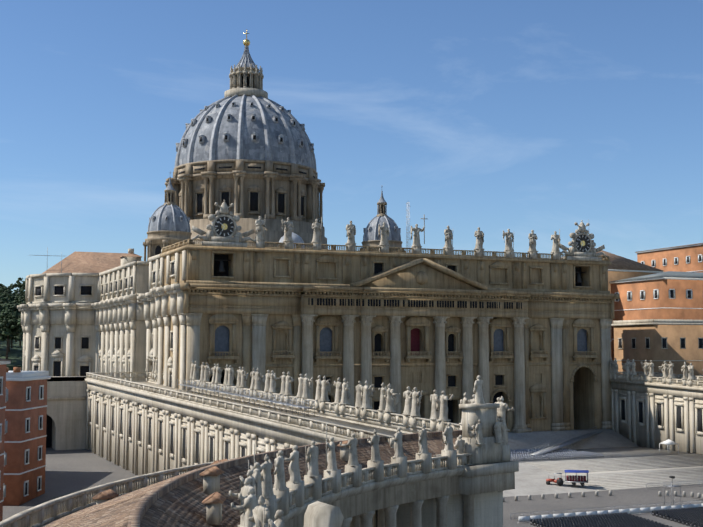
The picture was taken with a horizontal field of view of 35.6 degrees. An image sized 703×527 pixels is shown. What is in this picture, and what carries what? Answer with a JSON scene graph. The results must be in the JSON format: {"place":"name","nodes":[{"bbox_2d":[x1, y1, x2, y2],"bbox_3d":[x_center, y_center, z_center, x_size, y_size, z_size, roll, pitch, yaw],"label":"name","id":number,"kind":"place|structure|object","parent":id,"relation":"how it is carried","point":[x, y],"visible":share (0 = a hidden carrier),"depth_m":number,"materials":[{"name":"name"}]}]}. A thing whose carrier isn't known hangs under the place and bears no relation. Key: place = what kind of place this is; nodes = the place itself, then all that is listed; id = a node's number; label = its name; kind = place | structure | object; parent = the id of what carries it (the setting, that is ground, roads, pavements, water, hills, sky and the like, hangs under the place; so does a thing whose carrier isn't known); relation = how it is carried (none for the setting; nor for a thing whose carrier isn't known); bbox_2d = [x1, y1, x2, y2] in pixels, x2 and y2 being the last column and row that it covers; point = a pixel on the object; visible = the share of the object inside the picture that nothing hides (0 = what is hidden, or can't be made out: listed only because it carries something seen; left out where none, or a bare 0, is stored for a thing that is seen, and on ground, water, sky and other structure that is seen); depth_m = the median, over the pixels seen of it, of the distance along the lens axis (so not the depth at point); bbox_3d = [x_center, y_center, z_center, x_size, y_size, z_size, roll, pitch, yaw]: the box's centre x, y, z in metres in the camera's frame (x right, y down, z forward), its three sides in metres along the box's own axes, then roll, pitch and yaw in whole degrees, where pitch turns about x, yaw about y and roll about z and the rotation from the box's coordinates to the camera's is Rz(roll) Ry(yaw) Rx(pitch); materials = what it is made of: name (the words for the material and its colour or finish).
{"place":"outdoors","nodes":[
{"label":"outdoors","id":0,"kind":"place"},
{"bbox_2d":[0,339,22,370],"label":"garden hillside","id":1,"kind":"structure","parent":0,"point":[15,354],"depth_m":501.30,"materials":[{"name":"green plant"}]},
{"bbox_2d":[0,277,25,358],"bbox_3d":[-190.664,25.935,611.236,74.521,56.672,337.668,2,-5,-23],"label":"garden tree","id":2,"kind":"object","parent":1,"relation":"on","point":[10,326],"depth_m":509.23,"materials":[{"name":"green plant"}]},
{"bbox_2d":[17,248,186,389],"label":"basilica side wall","id":3,"kind":"structure","parent":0,"point":[123,329],"depth_m":332.83,"materials":[{"name":"beige stone"}]},
{"bbox_2d":[35,247,61,272],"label":"roof antennas","id":4,"kind":"object","parent":3,"relation":"on","point":[47,255],"visible":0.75,"depth_m":356.88,"materials":[{"name":"metal"}]},
{"bbox_2d":[41,251,141,273],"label":"transept roof tiles","id":5,"kind":"object","parent":3,"relation":"on","point":[86,262],"visible":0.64,"depth_m":363.02,"materials":[{"name":"brown tile"}]},
{"bbox_2d":[35,263,173,386],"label":"windows","id":6,"kind":"structure","parent":3,"relation":"on","point":[85,290],"depth_m":349.26,"materials":[{"name":"black glass"}]},
{"bbox_2d":[143,190,193,260],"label":"small dome drum","id":7,"kind":"object","parent":3,"relation":"on","point":[161,239],"visible":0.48,"depth_m":338.49,"materials":[{"name":"stone"}]},
{"bbox_2d":[152,193,181,254],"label":"windows","id":8,"kind":"structure","parent":7,"relation":"on","point":[158,250],"depth_m":344.02,"materials":[{"name":"black glass"}]},
{"bbox_2d":[149,177,189,231],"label":"small dome roof","id":9,"kind":"structure","parent":7,"relation":"on","point":[168,224],"depth_m":340.10,"materials":[{"name":"grey metal"}]},
{"bbox_2d":[148,204,190,231],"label":"dome ribs","id":10,"kind":"object","parent":7,"relation":"on","point":[158,223],"visible":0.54,"depth_m":340.55,"materials":[{"name":"grey metal"}]},
{"bbox_2d":[165,159,326,249],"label":"dome drum","id":11,"kind":"object","parent":3,"relation":"on","point":[239,181],"visible":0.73,"depth_m":371.30,"materials":[{"name":"beige stone"}]},
{"bbox_2d":[179,49,314,168],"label":"dome roof","id":12,"kind":"structure","parent":11,"relation":"on","point":[226,150],"depth_m":376.37,"materials":[{"name":"grey metal"}]},
{"bbox_2d":[174,46,316,170],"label":"dome ribs","id":13,"kind":"object","parent":12,"relation":"attached to","point":[268,150],"visible":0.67,"depth_m":379.41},
{"bbox_2d":[224,46,267,97],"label":"dome lantern","id":14,"kind":"object","parent":12,"relation":"on","point":[256,77],"visible":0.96,"depth_m":393.11,"materials":[{"name":"beige stone"}]},
{"bbox_2d":[179,76,314,214],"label":"windows","id":15,"kind":"structure","parent":11,"relation":"attached to","point":[253,200],"depth_m":373.42,"materials":[{"name":"black glass"}]},
{"bbox_2d":[279,228,303,248],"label":"small dome","id":16,"kind":"structure","parent":3,"relation":"on","point":[296,238],"depth_m":294.32,"materials":[{"name":"grey metal"}]},
{"bbox_2d":[360,202,403,252],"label":"minor dome drum","id":17,"kind":"object","parent":3,"relation":"on","point":[393,243],"visible":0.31,"depth_m":369.42,"materials":[{"name":"stone"}]},
{"bbox_2d":[363,205,395,231],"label":"windows","id":18,"kind":"structure","parent":17,"relation":"attached to","point":[381,211],"depth_m":373.97,"materials":[{"name":"black glass"}]},
{"bbox_2d":[363,191,399,240],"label":"small dome roof","id":19,"kind":"structure","parent":17,"relation":"on","point":[370,235],"depth_m":370.13,"materials":[{"name":"grey metal"}]},
{"bbox_2d":[363,215,400,240],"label":"dome ribs","id":20,"kind":"object","parent":17,"relation":"on","point":[390,237],"visible":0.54,"depth_m":370.42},
{"bbox_2d":[209,254,580,429],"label":"openings","id":21,"kind":"object","parent":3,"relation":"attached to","point":[377,348],"visible":0.15,"depth_m":264.92,"materials":[{"name":"black"}]},
{"bbox_2d":[185,313,612,432],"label":"columns","id":22,"kind":"structure","parent":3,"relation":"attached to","point":[258,322],"depth_m":267.59,"materials":[{"name":"stone"}]},
{"bbox_2d":[214,259,584,282],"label":"bells","id":23,"kind":"object","parent":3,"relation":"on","point":[221,269],"visible":0.94,"depth_m":250.25,"materials":[{"name":"brown metal"}]},
{"bbox_2d":[215,325,586,355],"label":"arched windows","id":24,"kind":"structure","parent":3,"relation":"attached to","point":[222,338],"depth_m":258.48,"materials":[{"name":"glass"}]},
{"bbox_2d":[406,202,410,252],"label":"lattice mast","id":25,"kind":"object","parent":3,"relation":"on","point":[408,214],"visible":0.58,"depth_m":335.74,"materials":[{"name":"metal"}]},
{"bbox_2d":[243,29,249,45],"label":"cross","id":26,"kind":"object","parent":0,"point":[246,41],"visible":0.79,"depth_m":398.21,"materials":[{"name":"gold metal"}]},
{"bbox_2d":[0,0,702,291],"label":"sky","id":27,"kind":"structure","parent":0,"point":[545,117],"materials":[{"name":"blue"}]},
{"bbox_2d":[2,448,702,526],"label":"pavement","id":28,"kind":"structure","parent":0,"point":[67,472],"depth_m":205.62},
{"bbox_2d":[3,379,46,505],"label":"building wall","id":29,"kind":"structure","parent":28,"relation":"on","point":[14,484],"depth_m":189.62,"materials":[{"name":"orange paint"}]},
{"bbox_2d":[3,387,43,496],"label":"palazzo shutters","id":30,"kind":"object","parent":29,"relation":"attached to","point":[5,460],"visible":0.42,"depth_m":189.83,"materials":[{"name":"wood"}]},
{"bbox_2d":[3,371,50,498],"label":"building trim","id":31,"kind":"structure","parent":29,"relation":"attached to","point":[25,375],"depth_m":191.55,"materials":[{"name":"white stone"}]},
{"bbox_2d":[6,367,20,371],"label":"chimneys","id":32,"kind":"object","parent":31,"relation":"on","point":[16,369],"visible":0.68,"depth_m":188.38,"materials":[{"name":"brick"}]},
{"bbox_2d":[47,376,86,449],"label":"wall","id":33,"kind":"structure","parent":28,"relation":"on","point":[67,404],"depth_m":267.77,"materials":[{"name":"beige concrete"}]},
{"bbox_2d":[46,415,51,447],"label":"archway opening","id":34,"kind":"object","parent":33,"relation":"in","point":[49,432],"depth_m":271.36,"materials":[{"name":"black"}]},
{"bbox_2d":[503,490,702,501],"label":"bollards","id":35,"kind":"object","parent":28,"relation":"on","point":[610,494],"visible":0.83,"depth_m":204.33,"materials":[{"name":"stone"}]},
{"bbox_2d":[503,429,702,496],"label":"sagrato steps","id":36,"kind":"structure","parent":28,"relation":"on","point":[634,466],"depth_m":235.66,"materials":[{"name":"stone"}]},
{"bbox_2d":[510,448,603,460],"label":"grey chairs","id":37,"kind":"object","parent":36,"relation":"on","point":[520,454],"visible":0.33,"depth_m":245.53,"materials":[{"name":"plastic"}]},
{"bbox_2d":[546,478,584,485],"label":"wheels","id":38,"kind":"object","parent":36,"relation":"on","point":[560,482],"visible":0.75,"depth_m":213.09,"materials":[{"name":"black rubber"}]},
{"bbox_2d":[546,478,561,482],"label":"tractor","id":39,"kind":"object","parent":38,"relation":"on","point":[552,480],"visible":0.48,"depth_m":213.87,"materials":[{"name":"metal"}]},
{"bbox_2d":[529,426,605,454],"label":"access ramp","id":40,"kind":"structure","parent":36,"relation":"on","point":[564,443],"depth_m":259.85,"materials":[{"name":"stone paving"}]},
{"bbox_2d":[554,473,587,482],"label":"trailer frame","id":41,"kind":"object","parent":36,"relation":"on","point":[572,481],"visible":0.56,"depth_m":212.71,"materials":[{"name":"white metal"}]},
{"bbox_2d":[566,475,585,481],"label":"wagon seats","id":42,"kind":"object","parent":41,"relation":"on","point":[573,478],"visible":0.98,"depth_m":212.78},
{"bbox_2d":[565,470,588,472],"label":"wagon canopy","id":43,"kind":"object","parent":41,"relation":"attached to","point":[576,471],"visible":1,"depth_m":212.87,"materials":[{"name":"blue fabric"}]},
{"bbox_2d":[659,439,678,453],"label":"gazebo tents","id":44,"kind":"object","parent":36,"relation":"on","point":[668,442],"visible":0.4,"depth_m":253.77,"materials":[{"name":"white fabric"}]},
{"bbox_2d":[510,452,701,519],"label":"barriers","id":45,"kind":"object","parent":28,"relation":"on","point":[617,455],"visible":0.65,"depth_m":214.47,"materials":[{"name":"metal"}]},
{"bbox_2d":[611,279,702,360],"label":"building","id":46,"kind":"structure","parent":28,"relation":"on","point":[664,286],"depth_m":327.88,"materials":[{"name":"orange paint"}]},
{"bbox_2d":[614,290,692,300],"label":"windows","id":47,"kind":"structure","parent":46,"relation":"attached to","point":[653,294],"depth_m":327.25,"materials":[{"name":"grey glass"}]},
{"bbox_2d":[609,277,702,339],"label":"palazzo apostolico trim","id":48,"kind":"structure","parent":46,"relation":"attached to","point":[657,290],"depth_m":327.20,"materials":[{"name":"white stone"}]},
{"bbox_2d":[610,271,702,281],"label":"palazzo apostolico tiles","id":49,"kind":"object","parent":46,"relation":"on","point":[681,274],"visible":0.6,"depth_m":334.90,"materials":[{"name":"tile"}]},
{"bbox_2d":[614,325,702,377],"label":"building","id":50,"kind":"structure","parent":28,"relation":"on","point":[691,334],"depth_m":302.81,"materials":[{"name":"orange paint"}]},
{"bbox_2d":[611,319,702,375],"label":"palazzo apostolico trim","id":51,"kind":"structure","parent":50,"relation":"attached to","point":[657,322],"depth_m":302.33,"materials":[{"name":"beige stone"}]},
{"bbox_2d":[663,481,680,505],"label":"camera scaffold","id":52,"kind":"object","parent":28,"relation":"on","point":[671,486],"visible":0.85,"depth_m":193.47,"materials":[{"name":"metal"}]},
{"bbox_2d":[159,239,618,431],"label":"basilica facade","id":53,"kind":"structure","parent":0,"point":[280,285],"depth_m":265.12,"materials":[{"name":"beige stone"}]},
{"bbox_2d":[308,298,521,308],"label":"inscription","id":54,"kind":"object","parent":53,"relation":"attached to","point":[326,301],"visible":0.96,"depth_m":264.21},
{"bbox_2d":[411,328,419,355],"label":"curtain","id":55,"kind":"object","parent":53,"relation":"attached to","point":[415,341],"visible":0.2,"depth_m":268.68,"materials":[{"name":"red fabric"}]},
{"bbox_2d":[191,200,607,260],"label":"facade clock pedestals","id":56,"kind":"object","parent":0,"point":[573,252],"visible":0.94,"depth_m":256.73,"materials":[{"name":"stone"}]},
{"bbox_2d":[215,216,589,251],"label":"clock faces","id":57,"kind":"object","parent":56,"relation":"attached to","point":[231,227],"visible":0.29,"depth_m":249.34,"materials":[{"name":"brown metal"}]},
{"bbox_2d":[221,223,584,245],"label":"clock hands","id":58,"kind":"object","parent":57,"relation":"attached to","point":[226,226],"visible":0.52,"depth_m":248.94,"materials":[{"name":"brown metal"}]},
{"bbox_2d":[215,217,589,250],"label":"clock numerals","id":59,"kind":"object","parent":56,"relation":"attached to","point":[232,231],"visible":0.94,"depth_m":249.26,"materials":[{"name":"white paint"}]},
{"bbox_2d":[254,214,560,252],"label":"statues","id":60,"kind":"object","parent":56,"relation":"attached to","point":[351,231],"visible":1,"depth_m":267.43,"materials":[{"name":"stone"}]},
{"bbox_2d":[608,271,655,357],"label":"building","id":61,"kind":"structure","parent":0,"point":[615,275],"depth_m":347.76,"materials":[{"name":"orange-red stucco"},{"name":"white paint"}]},
{"bbox_2d":[608,269,662,340],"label":"palazzo sisto trim","id":62,"kind":"structure","parent":61,"relation":"attached to","point":[634,271],"depth_m":349.69,"materials":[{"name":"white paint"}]},
{"bbox_2d":[561,248,662,270],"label":"palazzo sisto tiles","id":63,"kind":"object","parent":62,"relation":"on","point":[619,262],"visible":0.27,"depth_m":353.79,"materials":[{"name":"brown tile"}]},
{"bbox_2d":[637,245,702,271],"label":"building","id":64,"kind":"structure","parent":0,"point":[681,254],"depth_m":398.53,"materials":[{"name":"orange paint"}]},
{"bbox_2d":[635,243,702,271],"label":"palazzo tower trim","id":65,"kind":"structure","parent":64,"relation":"attached to","point":[674,257],"depth_m":399.10,"materials":[{"name":"white stone"}]},
{"bbox_2d":[644,255,702,266],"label":"windows","id":66,"kind":"structure","parent":64,"relation":"attached to","point":[674,261],"depth_m":399.48,"materials":[{"name":"grey glass"}]},
{"label":"ground surface","id":67,"kind":"structure","parent":0,"visible":0},
{"bbox_2d":[0,364,5,521],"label":"building wall","id":68,"kind":"structure","parent":67,"relation":"on","point":[3,396],"depth_m":164.85,"materials":[{"name":"orange paint"}]},
{"bbox_2d":[0,381,2,478],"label":"windows","id":69,"kind":"structure","parent":68,"relation":"attached to","point":[1,425],"depth_m":163.94,"materials":[{"name":"black glass"}]},
{"bbox_2d":[0,361,10,502],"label":"building trim","id":70,"kind":"structure","parent":68,"relation":"attached to","point":[4,362],"depth_m":163.69,"materials":[{"name":"white paint"}]},
{"bbox_2d":[0,403,518,526],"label":"colonnade","id":71,"kind":"object","parent":67,"relation":"on","point":[357,496],"visible":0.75,"depth_m":114.99,"materials":[{"name":"stone"}]},
{"bbox_2d":[43,430,461,526],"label":"colonnade roof tiles","id":72,"kind":"object","parent":71,"relation":"on","point":[175,501],"visible":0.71,"depth_m":84.12,"materials":[{"name":"brown tile"}]},
{"bbox_2d":[96,446,348,524],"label":"roof vents","id":73,"kind":"object","parent":72,"relation":"on","point":[211,484],"visible":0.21,"depth_m":86.80,"materials":[{"name":"grey stone"}]},
{"bbox_2d":[92,441,358,503],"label":"chimney caps","id":74,"kind":"object","parent":73,"relation":"on","point":[214,497],"visible":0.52,"depth_m":87.59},
{"bbox_2d":[229,375,508,526],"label":"statues","id":75,"kind":"object","parent":71,"relation":"on","point":[254,511],"visible":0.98,"depth_m":99.36,"materials":[{"name":"beige stone"}]},
{"bbox_2d":[85,372,507,526],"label":"colonnade wing","id":76,"kind":"structure","parent":67,"relation":"on","point":[237,426],"depth_m":187.31,"materials":[{"name":"stone"}]},
{"bbox_2d":[90,401,377,526],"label":"corridor windows","id":77,"kind":"structure","parent":76,"relation":"in","point":[227,450],"depth_m":204.39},
{"bbox_2d":[177,379,314,416],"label":"balustrade","id":78,"kind":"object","parent":76,"relation":"on","point":[185,385],"visible":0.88,"depth_m":203.62,"materials":[{"name":"stone"}]},
{"bbox_2d":[145,356,514,430],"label":"statues","id":79,"kind":"object","parent":76,"relation":"on","point":[387,403],"visible":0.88,"depth_m":174.13,"materials":[{"name":"beige stone"}]},
{"bbox_2d":[518,503,702,522],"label":"white barrier panels","id":80,"kind":"object","parent":67,"relation":"on","point":[592,513],"visible":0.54,"depth_m":186.63,"materials":[{"name":"paint"}]},
{"bbox_2d":[530,507,702,526],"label":"dark chairs","id":81,"kind":"object","parent":67,"relation":"on","point":[692,517],"visible":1,"depth_m":180.18,"materials":[{"name":"plastic"}]},
{"bbox_2d":[610,372,702,453],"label":"colonnade wing","id":82,"kind":"structure","parent":67,"relation":"on","point":[669,395],"depth_m":270.00,"materials":[{"name":"stone"}]},
{"bbox_2d":[607,358,702,379],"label":"statues","id":83,"kind":"object","parent":82,"relation":"on","point":[628,365],"visible":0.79,"depth_m":271.92,"materials":[{"name":"beige stone"}]},
{"bbox_2d":[621,400,702,431],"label":"windows","id":84,"kind":"structure","parent":82,"relation":"in","point":[679,425],"depth_m":268.97,"materials":[{"name":"black glass"}]}
]}

